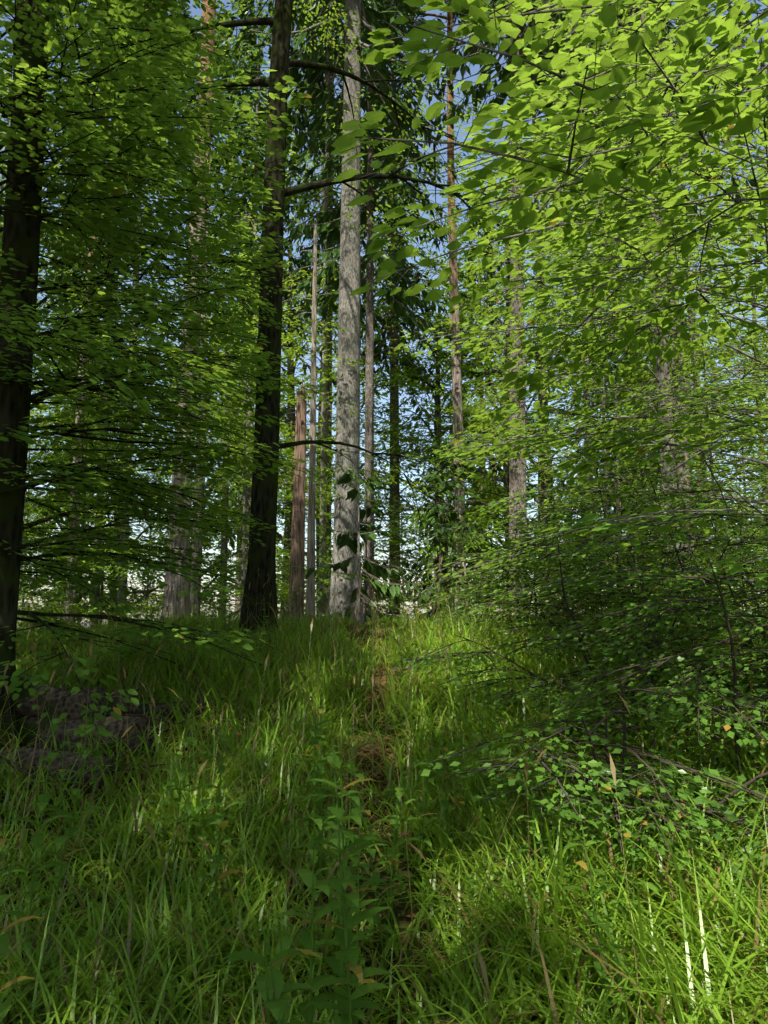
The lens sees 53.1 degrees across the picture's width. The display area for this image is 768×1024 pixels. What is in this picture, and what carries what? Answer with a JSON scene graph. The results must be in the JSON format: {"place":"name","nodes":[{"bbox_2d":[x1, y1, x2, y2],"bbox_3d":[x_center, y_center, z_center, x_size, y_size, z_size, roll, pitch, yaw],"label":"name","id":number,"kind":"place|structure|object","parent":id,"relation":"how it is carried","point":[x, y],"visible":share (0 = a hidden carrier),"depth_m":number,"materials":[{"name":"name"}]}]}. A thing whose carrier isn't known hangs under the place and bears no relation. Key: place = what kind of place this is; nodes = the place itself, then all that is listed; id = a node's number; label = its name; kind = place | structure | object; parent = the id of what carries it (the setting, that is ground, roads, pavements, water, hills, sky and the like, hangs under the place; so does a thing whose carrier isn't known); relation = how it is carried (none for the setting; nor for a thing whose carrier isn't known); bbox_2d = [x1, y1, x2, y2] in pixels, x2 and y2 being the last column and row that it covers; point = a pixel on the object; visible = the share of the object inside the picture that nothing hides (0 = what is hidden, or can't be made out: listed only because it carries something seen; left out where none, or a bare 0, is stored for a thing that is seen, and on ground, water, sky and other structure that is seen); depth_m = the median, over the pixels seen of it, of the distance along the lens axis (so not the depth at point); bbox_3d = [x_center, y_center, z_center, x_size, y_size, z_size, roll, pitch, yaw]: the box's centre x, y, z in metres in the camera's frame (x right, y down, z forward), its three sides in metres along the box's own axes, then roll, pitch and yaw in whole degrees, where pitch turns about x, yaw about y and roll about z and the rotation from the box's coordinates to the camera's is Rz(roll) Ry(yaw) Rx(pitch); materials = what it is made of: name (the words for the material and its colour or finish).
{"place":"outdoors","nodes":[
{"label":"outdoors","id":0,"kind":"place"},
{"bbox_2d":[0,622,610,1023],"bbox_3d":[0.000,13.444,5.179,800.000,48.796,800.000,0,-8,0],"label":"ground","id":1,"kind":"structure","parent":0,"point":[402,919],"depth_m":4.31,"materials":[{"name":"soil"}]},
{"bbox_2d":[0,0,49,747],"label":"beech tree","id":2,"kind":"object","parent":1,"relation":"on","point":[21,233],"visible":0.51,"depth_m":6.10,"materials":[{"name":"brown plant"}]},
{"bbox_2d":[0,71,91,431],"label":"beech tree","id":3,"kind":"object","parent":1,"relation":"on","point":[41,260],"visible":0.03,"depth_m":38.93,"materials":[{"name":"green plant"}]},
{"bbox_2d":[19,437,89,612],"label":"young beech","id":4,"kind":"object","parent":1,"relation":"on","point":[27,505],"visible":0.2,"depth_m":20.91,"materials":[{"name":"green plant"}]},
{"bbox_2d":[0,153,118,599],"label":"beech tree","id":5,"kind":"object","parent":1,"relation":"on","point":[56,486],"visible":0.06,"depth_m":28.97,"materials":[{"name":"green plant"}]},
{"bbox_2d":[17,529,103,627],"bbox_3d":[-6.189,1.102,10.791,3.962,2.584,3.739,0,-8,0],"label":"shrub","id":6,"kind":"object","parent":1,"relation":"on","point":[25,584],"visible":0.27,"depth_m":10.78,"materials":[{"name":"green plant"}]},
{"bbox_2d":[20,446,111,628],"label":"tree","id":7,"kind":"object","parent":1,"relation":"on","point":[28,511],"visible":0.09,"depth_m":27.19,"materials":[{"name":"green plant"}]},
{"bbox_2d":[17,486,121,629],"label":"tree","id":8,"kind":"object","parent":1,"relation":"on","point":[62,557],"visible":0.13,"depth_m":22.74,"materials":[{"name":"green plant"}]},
{"bbox_2d":[19,102,136,627],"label":"spruce tree","id":9,"kind":"object","parent":1,"relation":"on","point":[54,485],"depth_m":44.91,"materials":[{"name":"green plant"}]},
{"bbox_2d":[19,412,162,626],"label":"tree","id":10,"kind":"object","parent":1,"relation":"on","point":[80,524],"visible":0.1,"depth_m":25.20,"materials":[{"name":"green plant"}]},
{"bbox_2d":[18,386,166,632],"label":"beech tree","id":11,"kind":"object","parent":1,"relation":"on","point":[156,583],"visible":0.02,"depth_m":31.96,"materials":[{"name":"green plant"}]},
{"bbox_2d":[19,357,170,628],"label":"young beech","id":12,"kind":"object","parent":1,"relation":"on","point":[79,600],"visible":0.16,"depth_m":23.21,"materials":[{"name":"green plant"}]},
{"bbox_2d":[18,409,171,627],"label":"young beech","id":13,"kind":"object","parent":1,"relation":"on","point":[101,592],"visible":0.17,"depth_m":24.67,"materials":[{"name":"green plant"}]},
{"bbox_2d":[33,3,191,630],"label":"spruce tree","id":14,"kind":"object","parent":1,"relation":"on","point":[60,278],"visible":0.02,"depth_m":26.59,"materials":[{"name":"green plant"}]},
{"bbox_2d":[16,316,246,631],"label":"beech tree","id":15,"kind":"object","parent":1,"relation":"on","point":[128,600],"visible":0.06,"depth_m":27.51,"materials":[{"name":"green plant"}]},
{"bbox_2d":[50,0,224,625],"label":"pine tree","id":16,"kind":"object","parent":1,"relation":"on","point":[183,9],"visible":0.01,"depth_m":23.47,"materials":[{"name":"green plant"}]},
{"bbox_2d":[33,179,247,483],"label":"beech tree","id":17,"kind":"object","parent":1,"relation":"on","point":[124,310],"visible":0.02,"depth_m":45.28,"materials":[{"name":"green plant"}]},
{"bbox_2d":[42,466,247,627],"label":"tree","id":18,"kind":"object","parent":1,"relation":"on","point":[147,590],"visible":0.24,"depth_m":22.93,"materials":[{"name":"green plant"}]},
{"bbox_2d":[0,0,299,548],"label":"beech tree","id":19,"kind":"object","parent":1,"relation":"on","point":[188,292],"visible":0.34,"depth_m":9.48,"materials":[{"name":"green plant"}]},
{"bbox_2d":[0,670,303,796],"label":"fallen log","id":20,"kind":"object","parent":1,"relation":"on","point":[138,718],"visible":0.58,"depth_m":5.90,"materials":[{"name":"brown wood"}]},
{"bbox_2d":[66,0,243,615],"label":"tree","id":21,"kind":"object","parent":1,"relation":"on","point":[125,528],"visible":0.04,"depth_m":24.52,"materials":[{"name":"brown plant"}]},
{"bbox_2d":[0,0,325,748],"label":"beech tree","id":22,"kind":"object","parent":1,"relation":"on","point":[108,177],"visible":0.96,"depth_m":6.35,"materials":[{"name":"green plant"}]},
{"bbox_2d":[42,289,289,618],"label":"young beech","id":23,"kind":"object","parent":1,"relation":"on","point":[115,613],"visible":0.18,"depth_m":21.57,"materials":[{"name":"green plant"}]},
{"bbox_2d":[161,0,215,621],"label":"pine tree","id":24,"kind":"object","parent":1,"relation":"on","point":[185,544],"visible":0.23,"depth_m":15.97,"materials":[{"name":"brown plant"}]},
{"bbox_2d":[51,371,330,625],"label":"young beech","id":25,"kind":"object","parent":1,"relation":"on","point":[201,545],"visible":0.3,"depth_m":18.03,"materials":[{"name":"green plant"}]},
{"bbox_2d":[22,280,380,624],"bbox_3d":[-6.550,-0.948,26.940,12.764,14.079,11.630,7,-10,-40],"label":"beech tree","id":26,"kind":"object","parent":1,"relation":"on","point":[282,517],"visible":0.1,"depth_m":26.16,"materials":[{"name":"green plant"}]},
{"bbox_2d":[171,146,243,618],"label":"tree","id":27,"kind":"object","parent":1,"relation":"on","point":[196,550],"visible":0.09,"depth_m":17.54,"materials":[{"name":"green plant"}]},
{"bbox_2d":[95,334,334,616],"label":"young beech","id":28,"kind":"object","parent":1,"relation":"on","point":[226,543],"visible":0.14,"depth_m":20.67,"materials":[{"name":"green plant"}]},
{"bbox_2d":[104,343,350,618],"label":"young beech","id":29,"kind":"object","parent":1,"relation":"on","point":[243,571],"visible":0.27,"depth_m":18.41,"materials":[{"name":"green plant"}]},
{"bbox_2d":[151,163,308,617],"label":"spruce tree","id":30,"kind":"object","parent":1,"relation":"on","point":[237,488],"visible":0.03,"depth_m":44.39,"materials":[{"name":"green plant"}]},
{"bbox_2d":[187,10,299,616],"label":"tree","id":31,"kind":"object","parent":1,"relation":"on","point":[232,17],"visible":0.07,"depth_m":35.92,"materials":[{"name":"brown plant"}]},
{"bbox_2d":[160,0,337,570],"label":"spruce tree","id":32,"kind":"object","parent":1,"relation":"on","point":[237,92],"visible":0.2,"depth_m":28.97,"materials":[{"name":"green plant"}]},
{"bbox_2d":[122,280,420,622],"bbox_3d":[-2.511,-0.739,17.375,6.818,8.157,6.575,0,-8,0],"label":"young beech","id":33,"kind":"object","parent":1,"relation":"on","point":[317,424],"visible":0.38,"depth_m":17.25,"materials":[{"name":"green plant"}]},
{"bbox_2d":[136,171,469,620],"bbox_3d":[-3.102,-2.541,28.508,12.410,18.052,10.795,0,-8,0],"label":"beech tree","id":34,"kind":"object","parent":1,"relation":"on","point":[292,417],"visible":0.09,"depth_m":28.16,"materials":[{"name":"green plant"}]},
{"bbox_2d":[0,0,628,637],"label":"dark beech tree","id":35,"kind":"object","parent":1,"relation":"on","point":[264,508],"visible":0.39,"depth_m":11.95,"materials":[{"name":"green plant"}]},
{"bbox_2d":[218,30,430,619],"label":"beech tree","id":36,"kind":"object","parent":1,"relation":"on","point":[319,409],"visible":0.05,"depth_m":40.63,"materials":[{"name":"green plant"}]},
{"bbox_2d":[246,0,406,618],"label":"tree","id":37,"kind":"object","parent":1,"relation":"on","point":[315,77],"visible":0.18,"depth_m":28.57,"materials":[{"name":"grey plant"}]},
{"bbox_2d":[240,0,425,607],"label":"spruce tree","id":38,"kind":"object","parent":1,"relation":"on","point":[329,413],"visible":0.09,"depth_m":31.39,"materials":[{"name":"green plant"}]},
{"bbox_2d":[276,446,419,619],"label":"tree","id":39,"kind":"object","parent":1,"relation":"on","point":[388,492],"visible":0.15,"depth_m":27.14,"materials":[{"name":"green plant"}]},
{"bbox_2d":[206,149,508,620],"bbox_3d":[-1.142,-3.270,26.760,12.448,18.558,9.860,0,-8,0],"label":"beech tree","id":40,"kind":"object","parent":1,"relation":"on","point":[384,308],"visible":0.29,"depth_m":27.05,"materials":[{"name":"green plant"}]},
{"bbox_2d":[217,0,505,623],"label":"tree","id":41,"kind":"object","parent":1,"relation":"on","point":[347,432],"visible":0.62,"depth_m":18.42,"materials":[{"name":"grey plant"}]},
{"bbox_2d":[303,469,419,622],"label":"young fir","id":42,"kind":"object","parent":1,"relation":"on","point":[354,545],"visible":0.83,"depth_m":15.58,"materials":[{"name":"green plant"}]},
{"bbox_2d":[315,495,414,623],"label":"young fir","id":43,"kind":"object","parent":1,"relation":"on","point":[366,512],"visible":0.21,"depth_m":18.62,"materials":[{"name":"green plant"}]},
{"bbox_2d":[315,509,432,604],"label":"young beech","id":44,"kind":"object","parent":1,"relation":"on","point":[407,547],"visible":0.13,"depth_m":31.55,"materials":[{"name":"green plant"}]},
{"bbox_2d":[282,0,467,620],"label":"tree","id":45,"kind":"object","parent":1,"relation":"on","point":[330,234],"visible":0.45,"depth_m":22.32,"materials":[{"name":"green plant"}]},
{"bbox_2d":[294,0,502,616],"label":"spruce tree","id":46,"kind":"object","parent":1,"relation":"on","point":[395,394],"visible":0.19,"depth_m":30.02,"materials":[{"name":"green plant"}]},
{"bbox_2d":[316,181,480,501],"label":"beech tree","id":47,"kind":"object","parent":1,"relation":"on","point":[430,356],"visible":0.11,"depth_m":45.39,"materials":[{"name":"green plant"}]},
{"bbox_2d":[277,272,575,616],"bbox_3d":[1.926,-1.008,29.963,11.828,15.967,10.851,-4,-9,26],"label":"beech tree","id":48,"kind":"object","parent":1,"relation":"on","point":[439,402],"visible":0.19,"depth_m":29.19,"materials":[{"name":"green plant"}]},
{"bbox_2d":[360,384,506,617],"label":"young beech","id":49,"kind":"object","parent":1,"relation":"on","point":[416,397],"visible":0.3,"depth_m":27.44,"materials":[{"name":"green plant"}]},
{"bbox_2d":[404,510,466,618],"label":"tree","id":50,"kind":"object","parent":1,"relation":"on","point":[430,581],"visible":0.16,"depth_m":22.18,"materials":[{"name":"green plant"}]},
{"bbox_2d":[375,486,495,609],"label":"tree","id":51,"kind":"object","parent":1,"relation":"on","point":[425,537],"visible":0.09,"depth_m":31.55,"materials":[{"name":"green plant"}]},
{"bbox_2d":[400,435,484,623],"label":"young fir","id":52,"kind":"object","parent":1,"relation":"on","point":[430,591],"visible":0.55,"depth_m":18.62,"materials":[{"name":"green plant"}]},
{"bbox_2d":[408,451,498,623],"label":"young fir","id":53,"kind":"object","parent":1,"relation":"on","point":[443,462],"visible":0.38,"depth_m":19.36,"materials":[{"name":"green plant"}]},
{"bbox_2d":[383,0,528,623],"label":"pine tree","id":54,"kind":"object","parent":1,"relation":"on","point":[456,358],"visible":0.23,"depth_m":25.02,"materials":[{"name":"brown plant"}]},
{"bbox_2d":[390,466,533,612],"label":"tree","id":55,"kind":"object","parent":1,"relation":"on","point":[453,540],"visible":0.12,"depth_m":28.15,"materials":[{"name":"green plant"}]},
{"bbox_2d":[398,405,567,618],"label":"young beech","id":56,"kind":"object","parent":1,"relation":"on","point":[498,472],"visible":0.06,"depth_m":27.67,"materials":[{"name":"green plant"}]},
{"bbox_2d":[410,197,561,614],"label":"spruce tree","id":57,"kind":"object","parent":1,"relation":"on","point":[481,369],"visible":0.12,"depth_m":47.67,"materials":[{"name":"green plant"}]},
{"bbox_2d":[315,170,672,614],"bbox_3d":[4.305,-3.418,28.015,11.952,19.136,14.048,6,-10,-38],"label":"beech tree","id":58,"kind":"object","parent":1,"relation":"on","point":[505,478],"visible":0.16,"depth_m":27.61,"materials":[{"name":"green plant"}]},
{"bbox_2d":[387,0,630,621],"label":"spruce tree","id":59,"kind":"object","parent":1,"relation":"on","point":[517,478],"visible":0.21,"depth_m":21.34,"materials":[{"name":"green plant"}]},
{"bbox_2d":[418,473,602,602],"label":"tree","id":60,"kind":"object","parent":1,"relation":"on","point":[488,479],"visible":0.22,"depth_m":26.45,"materials":[{"name":"green plant"}]},
{"bbox_2d":[461,0,571,462],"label":"tree","id":61,"kind":"object","parent":1,"relation":"on","point":[505,71],"visible":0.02,"depth_m":29.93,"materials":[{"name":"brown plant"}]},
{"bbox_2d":[423,123,618,607],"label":"beech tree","id":62,"kind":"object","parent":1,"relation":"on","point":[550,499],"visible":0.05,"depth_m":46.35,"materials":[{"name":"green plant"}]},
{"bbox_2d":[331,0,767,398],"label":"overhanging beech tree","id":63,"kind":"object","parent":1,"relation":"on","point":[715,109],"visible":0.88,"depth_m":3.49,"materials":[{"name":"green plant"}]},
{"bbox_2d":[411,489,691,642],"bbox_3d":[2.007,0.802,10.278,3.295,2.361,4.126,0,-8,0],"label":"shrub","id":64,"kind":"object","parent":1,"relation":"on","point":[489,587],"visible":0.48,"depth_m":9.96,"materials":[{"name":"green plant"}]},
{"bbox_2d":[495,0,617,610],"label":"tree","id":65,"kind":"object","parent":1,"relation":"on","point":[536,83],"visible":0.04,"depth_m":26.08,"materials":[{"name":"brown plant"}]},
{"bbox_2d":[374,176,766,613],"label":"beech tree","id":66,"kind":"object","parent":1,"relation":"on","point":[532,461],"visible":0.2,"depth_m":26.95,"materials":[{"name":"green plant"}]},
{"bbox_2d":[388,0,767,615],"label":"young beech tree","id":67,"kind":"object","parent":1,"relation":"on","point":[545,26],"visible":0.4,"depth_m":7.80,"materials":[{"name":"green plant"}]},
{"bbox_2d":[452,150,744,603],"bbox_3d":[5.106,-2.359,18.154,7.052,11.209,6.419,0,-8,0],"label":"young beech","id":68,"kind":"object","parent":1,"relation":"on","point":[602,407],"visible":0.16,"depth_m":17.97,"materials":[{"name":"green plant"}]},
{"bbox_2d":[449,471,767,626],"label":"shrub","id":69,"kind":"object","parent":1,"relation":"on","point":[593,505],"visible":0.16,"depth_m":10.66,"materials":[{"name":"green plant"}]},
{"bbox_2d":[458,0,767,600],"bbox_3d":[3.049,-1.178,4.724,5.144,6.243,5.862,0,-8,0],"label":"young beech tree","id":70,"kind":"object","parent":1,"relation":"on","point":[615,282],"visible":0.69,"depth_m":4.77,"materials":[{"name":"green plant"}]},
{"bbox_2d":[468,205,763,612],"bbox_3d":[5.471,-1.960,18.728,6.869,10.544,7.287,0,-8,0],"label":"young beech","id":71,"kind":"object","parent":1,"relation":"on","point":[616,397],"visible":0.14,"depth_m":18.27,"materials":[{"name":"green plant"}]},
{"bbox_2d":[472,449,767,686],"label":"shrub","id":72,"kind":"object","parent":1,"relation":"on","point":[617,557],"visible":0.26,"depth_m":8.41,"materials":[{"name":"green plant"}]},
{"bbox_2d":[480,0,767,592],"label":"spruce tree","id":73,"kind":"object","parent":1,"relation":"on","point":[666,366],"visible":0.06,"depth_m":15.88,"materials":[{"name":"green plant"}]},
{"bbox_2d":[482,0,767,543],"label":"young beech tree","id":74,"kind":"object","parent":1,"relation":"on","point":[758,368],"visible":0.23,"depth_m":11.88,"materials":[{"name":"green plant"}]},
{"bbox_2d":[487,557,767,831],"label":"shrub","id":75,"kind":"object","parent":1,"relation":"on","point":[612,687],"visible":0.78,"depth_m":4.28,"materials":[{"name":"green plant"}]},
{"bbox_2d":[491,334,767,591],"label":"beech tree","id":76,"kind":"object","parent":1,"relation":"on","point":[565,397],"visible":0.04,"depth_m":31.69,"materials":[{"name":"green plant"}]},
{"bbox_2d":[517,266,767,592],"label":"young beech","id":77,"kind":"object","parent":1,"relation":"on","point":[590,381],"visible":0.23,"depth_m":17.53,"materials":[{"name":"green plant"}]},
{"bbox_2d":[533,9,766,566],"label":"spruce tree","id":78,"kind":"object","parent":1,"relation":"on","point":[685,320],"visible":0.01,"depth_m":35.99,"materials":[{"name":"green plant"}]},
{"bbox_2d":[541,102,767,605],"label":"beech tree","id":79,"kind":"object","parent":1,"relation":"on","point":[691,339],"visible":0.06,"depth_m":27.23,"materials":[{"name":"green plant"}]},
{"bbox_2d":[549,4,767,600],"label":"spruce tree","id":80,"kind":"object","parent":1,"relation":"on","point":[681,468],"visible":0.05,"depth_m":17.00,"materials":[{"name":"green plant"}]},
{"bbox_2d":[565,422,767,611],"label":"young beech","id":81,"kind":"object","parent":1,"relation":"on","point":[690,487],"visible":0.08,"depth_m":20.06,"materials":[{"name":"green plant"}]},
{"bbox_2d":[580,217,767,610],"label":"young beech","id":82,"kind":"object","parent":1,"relation":"on","point":[707,416],"visible":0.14,"depth_m":20.30,"materials":[{"name":"green plant"}]},
{"bbox_2d":[582,79,767,554],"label":"beech tree","id":83,"kind":"object","parent":1,"relation":"on","point":[722,310],"visible":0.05,"depth_m":43.46,"materials":[{"name":"green plant"}]},
{"bbox_2d":[593,357,767,599],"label":"young beech","id":84,"kind":"object","parent":1,"relation":"on","point":[698,471],"visible":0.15,"depth_m":21.10,"materials":[{"name":"green plant"}]},
{"bbox_2d":[600,206,767,591],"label":"beech tree","id":85,"kind":"object","parent":1,"relation":"on","point":[722,362],"visible":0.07,"depth_m":29.73,"materials":[{"name":"green plant"}]},
{"bbox_2d":[607,423,767,661],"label":"shrub","id":86,"kind":"object","parent":1,"relation":"on","point":[753,465],"visible":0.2,"depth_m":8.20,"materials":[{"name":"green plant"}]},
{"bbox_2d":[623,334,767,614],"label":"young beech","id":87,"kind":"object","parent":1,"relation":"on","point":[743,470],"visible":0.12,"depth_m":21.33,"materials":[{"name":"green plant"}]},
{"bbox_2d":[635,485,767,677],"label":"shrub","id":88,"kind":"object","parent":1,"relation":"on","point":[677,495],"visible":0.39,"depth_m":6.31,"materials":[{"name":"green plant"}]},
{"bbox_2d":[646,174,767,587],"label":"young beech","id":89,"kind":"object","parent":1,"relation":"on","point":[737,326],"visible":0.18,"depth_m":19.39,"materials":[{"name":"green plant"}]},
{"bbox_2d":[665,68,767,513],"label":"beech tree","id":90,"kind":"object","parent":1,"relation":"on","point":[752,294],"visible":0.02,"depth_m":43.26,"materials":[{"name":"green plant"}]},
{"bbox_2d":[699,334,767,555],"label":"beech tree","id":91,"kind":"object","parent":1,"relation":"on","point":[751,434],"visible":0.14,"depth_m":27.41,"materials":[{"name":"green plant"}]},
{"bbox_2d":[0,548,767,1023],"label":"grass field","id":92,"kind":"structure","parent":0,"point":[704,960],"depth_m":3.81,"materials":[{"name":"green plant"}]},
{"bbox_2d":[278,220,342,619],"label":"snag tree","id":93,"kind":"object","parent":92,"relation":"on","point":[297,556],"depth_m":15.89,"materials":[{"name":"grey wood"}]},
{"bbox_2d":[0,574,697,1023],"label":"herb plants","id":94,"kind":"object","parent":92,"relation":"on","point":[270,986],"visible":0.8,"depth_m":3.00,"materials":[{"name":"green plant"}]},
{"bbox_2d":[391,538,767,783],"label":"shrub","id":95,"kind":"object","parent":92,"relation":"on","point":[629,637],"visible":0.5,"depth_m":6.14,"materials":[{"name":"green plant"}]},
{"bbox_2d":[416,658,767,930],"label":"shrub","id":96,"kind":"object","parent":92,"relation":"on","point":[720,807],"visible":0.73,"depth_m":3.54,"materials":[{"name":"green plant"}]},
{"bbox_2d":[518,468,767,728],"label":"shrub","id":97,"kind":"object","parent":92,"relation":"on","point":[749,630],"visible":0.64,"depth_m":5.55,"materials":[{"name":"green plant"}]},
{"bbox_2d":[0,0,767,628],"label":"sky","id":98,"kind":"structure","parent":0,"point":[473,70],"materials":[{"name":"blue"}]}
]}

